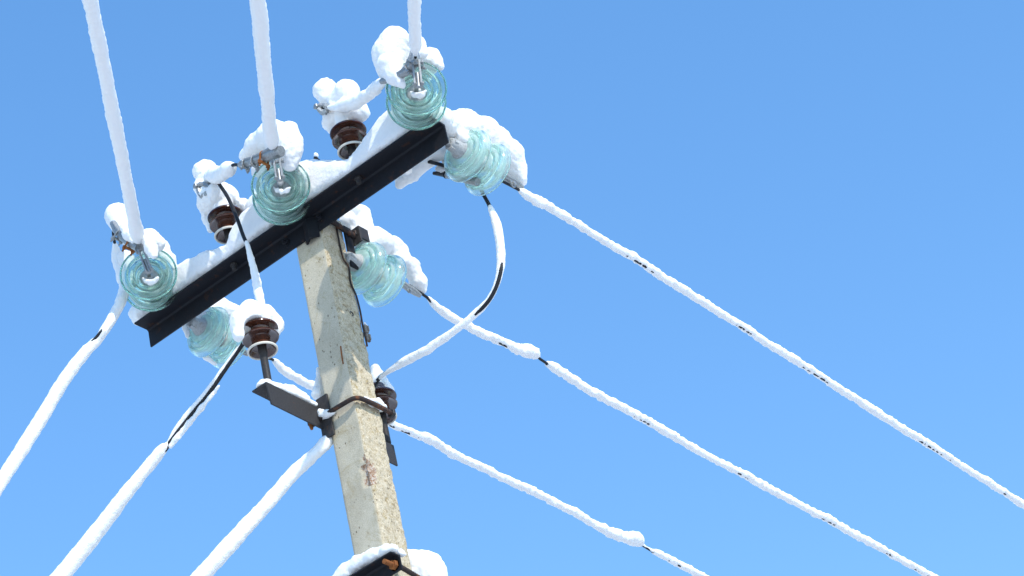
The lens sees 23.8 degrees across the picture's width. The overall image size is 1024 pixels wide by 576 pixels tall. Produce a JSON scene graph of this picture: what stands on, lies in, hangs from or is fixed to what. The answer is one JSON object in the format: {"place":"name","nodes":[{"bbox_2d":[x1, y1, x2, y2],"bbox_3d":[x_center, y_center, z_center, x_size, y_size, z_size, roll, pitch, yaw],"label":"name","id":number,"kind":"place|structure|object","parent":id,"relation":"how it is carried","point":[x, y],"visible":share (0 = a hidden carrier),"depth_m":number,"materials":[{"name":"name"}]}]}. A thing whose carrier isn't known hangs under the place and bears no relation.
{"place":"outdoors","nodes":[
{"label":"outdoors","id":0,"kind":"place"},
{"bbox_2d":[0,0,1023,575],"label":"sky","id":1,"kind":"structure","parent":0,"point":[843,180],"materials":[{"name":"blue"}]},
{"bbox_3d":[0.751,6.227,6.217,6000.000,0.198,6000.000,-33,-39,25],"label":"ground","id":2,"kind":"structure","parent":0,"visible":0},
{"bbox_2d":[297,220,411,575],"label":"utility pole","id":3,"kind":"object","parent":2,"relation":"on","point":[369,492],"visible":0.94,"depth_m":10.20,"materials":[{"name":"concrete"}]},
{"bbox_2d":[128,108,453,346],"bbox_3d":[-1.009,-0.340,10.870,1.933,0.534,0.257,-33,-39,25],"label":"crossarm","id":4,"kind":"object","parent":3,"relation":"attached to","point":[387,151],"visible":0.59,"depth_m":10.69,"materials":[{"name":"black paint"}]},
{"bbox_2d":[110,220,178,311],"bbox_3d":[-1.659,-0.126,10.945,0.289,0.441,0.598,-9,-21,-7],"label":"insulator string","id":5,"kind":"object","parent":4,"relation":"attached to","point":[148,272],"visible":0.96,"depth_m":10.87,"materials":[{"name":"green glass"}]},
{"bbox_2d":[0,202,128,495],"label":"jumper cable","id":6,"kind":"object","parent":5,"relation":"attached to","point":[116,212],"visible":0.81,"depth_m":10.66,"materials":[{"name":"white plastic"}]},
{"bbox_2d":[82,0,143,243],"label":"line wire","id":7,"kind":"object","parent":5,"relation":"attached to","point":[100,50],"visible":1,"depth_m":9.94,"materials":[{"name":"white"}]},
{"bbox_2d":[182,298,247,368],"bbox_3d":[-1.389,0.172,11.270,0.258,0.373,0.494,-33,-44,25],"label":"insulator string","id":8,"kind":"object","parent":4,"relation":"attached to","point":[209,337],"visible":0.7,"depth_m":11.17,"materials":[{"name":"green glass"},{"name":"snow"},{"name":"galvanised steel"}]},
{"bbox_2d":[268,358,708,575],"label":"line wire","id":9,"kind":"object","parent":8,"relation":"attached to","point":[633,538],"visible":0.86,"depth_m":12.82,"materials":[{"name":"white"}]},
{"bbox_2d":[192,159,246,270],"bbox_3d":[-1.322,-0.339,11.039,0.274,0.673,0.172,-33,-39,25],"label":"pin insulator","id":10,"kind":"object","parent":4,"relation":"on","point":[216,212],"visible":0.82,"depth_m":11.02,"materials":[{"name":"brown ceramic"}]},
{"bbox_2d":[203,161,237,184],"bbox_3d":[-1.308,-0.521,10.834,0.094,0.389,0.554,-3,-36,-15],"label":"jumper cable","id":11,"kind":"object","parent":10,"relation":"attached to","point":[221,173],"visible":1,"depth_m":10.64,"materials":[{"name":"white plastic"}]},
{"bbox_2d":[237,119,310,225],"bbox_3d":[-1.041,-0.502,10.605,0.303,0.454,0.549,-9,-21,-7],"label":"insulator string","id":12,"kind":"object","parent":4,"relation":"attached to","point":[280,185],"visible":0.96,"depth_m":10.51,"materials":[{"name":"green glass"}]},
{"bbox_2d":[249,0,278,149],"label":"line wire","id":13,"kind":"object","parent":12,"relation":"attached to","point":[260,27],"visible":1,"depth_m":9.91,"materials":[{"name":"white"}]},
{"bbox_2d":[313,77,369,184],"bbox_3d":[-0.735,-0.705,10.699,0.262,0.641,0.164,-33,-39,25],"label":"pin insulator","id":14,"kind":"object","parent":4,"relation":"on","point":[346,131],"visible":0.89,"depth_m":10.68,"materials":[{"name":"brown ceramic"}]},
{"bbox_2d":[321,78,385,112],"bbox_3d":[-0.643,-0.833,10.476,0.134,0.418,0.654,5,-39,-26],"label":"jumper cable","id":15,"kind":"object","parent":14,"relation":"attached to","point":[371,91],"visible":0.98,"depth_m":10.53,"materials":[{"name":"white plastic"}]},
{"bbox_2d":[371,26,446,130],"bbox_3d":[-0.430,-0.881,10.285,0.312,0.470,0.482,-26,-36,17],"label":"insulator string","id":16,"kind":"object","parent":4,"relation":"attached to","point":[416,92],"visible":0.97,"depth_m":10.19,"materials":[{"name":"green glass"}]},
{"bbox_2d":[407,0,421,58],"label":"line wire","id":17,"kind":"object","parent":16,"relation":"attached to","point":[414,25],"visible":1,"depth_m":9.82,"materials":[{"name":"white"}]},
{"bbox_2d":[395,146,446,188],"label":"snow slab","id":18,"kind":"structure","parent":4,"relation":"attached to","point":[415,173],"depth_m":10.73,"materials":[{"name":"white snow"}]},
{"bbox_2d":[442,108,526,195],"bbox_3d":[-0.179,-0.597,10.643,0.313,0.430,0.673,-33,-44,25],"label":"insulator string","id":19,"kind":"object","parent":4,"relation":"attached to","point":[488,152],"visible":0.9,"depth_m":10.53,"materials":[{"name":"teal glass"}]},
{"bbox_2d":[376,195,505,381],"bbox_3d":[-0.339,-0.052,10.627,0.772,0.750,0.098,-29,-37,21],"label":"jumper cable","id":20,"kind":"object","parent":19,"relation":"hanging from","point":[430,347],"visible":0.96,"depth_m":10.42,"materials":[{"name":"white plastic"}]},
{"bbox_2d":[432,166,480,185],"bbox_3d":[-0.245,-0.488,10.631,0.228,0.221,0.043,-33,-39,25],"label":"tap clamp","id":21,"kind":"object","parent":19,"relation":"attached to","point":[441,172],"visible":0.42,"depth_m":10.66,"materials":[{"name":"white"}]},
{"bbox_2d":[428,160,443,166],"bbox_3d":[-0.301,-0.547,10.688,0.134,0.078,0.044,-7,-35,-11],"label":"cable tail","id":22,"kind":"object","parent":21,"relation":"attached to","point":[435,163],"visible":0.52,"depth_m":10.67},
{"bbox_2d":[502,180,1023,508],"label":"line wire","id":23,"kind":"object","parent":19,"relation":"attached to","point":[538,201],"visible":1,"depth_m":12.11,"materials":[{"name":"white"}]},
{"bbox_2d":[252,367,397,465],"bbox_3d":[-0.795,0.490,10.322,0.139,0.441,0.806,-33,-39,25],"label":"insulator bracket","id":24,"kind":"object","parent":3,"relation":"attached to","point":[294,400],"visible":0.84,"depth_m":10.14,"materials":[{"name":"metal"}]},
{"bbox_2d":[229,299,283,400],"bbox_3d":[-1.058,0.250,10.156,0.164,0.513,0.295,-33,-39,25],"label":"pin insulator","id":25,"kind":"object","parent":24,"relation":"on","point":[256,328],"visible":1,"depth_m":10.16,"materials":[{"name":"brown ceramic"}]},
{"bbox_2d":[50,342,243,575],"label":"jumper cable","id":26,"kind":"object","parent":25,"relation":"attached to","point":[79,553],"visible":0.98,"depth_m":10.19,"materials":[{"name":"white plastic"}]},
{"bbox_2d":[217,184,264,303],"bbox_3d":[-1.207,-0.193,10.696,0.054,1.023,0.351,5,-39,-25],"label":"jumper cable","id":27,"kind":"object","parent":25,"relation":"attached to","point":[257,286],"visible":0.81,"depth_m":10.53,"materials":[{"name":"white plastic"}]},
{"bbox_2d":[190,381,378,575],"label":"jumper cable","id":28,"kind":"object","parent":24,"relation":"hanging from","point":[224,550],"visible":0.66,"depth_m":9.89,"materials":[{"name":"white plastic"}]},
{"bbox_2d":[371,363,397,443],"bbox_3d":[-0.577,0.522,10.691,0.174,0.472,0.164,-2,-36,-16],"label":"pin insulator","id":29,"kind":"object","parent":24,"relation":"on","point":[385,393],"visible":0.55,"depth_m":10.69,"materials":[{"name":"brown ceramic"}]},
{"bbox_2d":[307,396,395,426],"bbox_3d":[-0.679,0.529,10.242,0.280,0.088,0.258,-33,-39,25],"label":"pole clamp","id":30,"kind":"object","parent":3,"relation":"attached to","point":[378,403],"visible":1,"depth_m":10.16,"materials":[{"name":"metal"}]},
{"bbox_2d":[317,409,335,419],"bbox_3d":[-0.782,0.520,10.182,0.086,0.063,0.036,-33,-39,25],"label":"snow clump","id":31,"kind":"object","parent":30,"relation":"on","point":[323,414],"visible":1,"depth_m":10.17,"materials":[{"name":"white snow"}]},
{"bbox_2d":[331,204,373,269],"bbox_3d":[-0.717,-0.247,10.869,0.138,0.478,0.404,-23,-35,14],"label":"bracket","id":32,"kind":"object","parent":3,"relation":"attached to","point":[356,221],"visible":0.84,"depth_m":10.94,"materials":[{"name":"black paint"}]},
{"bbox_2d":[344,226,427,306],"bbox_3d":[-0.574,-0.095,10.922,0.258,0.438,0.559,-33,-44,25],"label":"insulator string","id":33,"kind":"object","parent":32,"relation":"attached to","point":[386,262],"visible":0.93,"depth_m":10.78,"materials":[{"name":"teal glass"}]},
{"bbox_2d":[410,284,937,575],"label":"line wire","id":34,"kind":"object","parent":33,"relation":"attached to","point":[529,351],"visible":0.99,"depth_m":12.34,"materials":[{"name":"white"}]},
{"bbox_2d":[336,220,371,346],"bbox_3d":[-0.695,-0.027,10.601,0.083,0.676,0.019,22,-48,-41],"label":"ground wire","id":35,"kind":"object","parent":3,"relation":"attached to","point":[366,330],"visible":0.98,"depth_m":10.53,"materials":[{"name":"metal"}]},
{"bbox_2d":[333,543,405,575],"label":"crossarm","id":36,"kind":"object","parent":3,"relation":"attached to","point":[384,560],"visible":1,"depth_m":9.68,"materials":[{"name":"black paint"}]},
{"bbox_2d":[402,565,419,575],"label":"threaded rod","id":37,"kind":"object","parent":36,"relation":"attached to","point":[408,571],"visible":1,"depth_m":9.67,"materials":[{"name":"metal"}]},
{"bbox_2d":[407,549,447,575],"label":"clump","id":38,"kind":"object","parent":3,"relation":"attached to","point":[426,563],"visible":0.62,"depth_m":9.85,"materials":[{"name":"white"}]}
]}

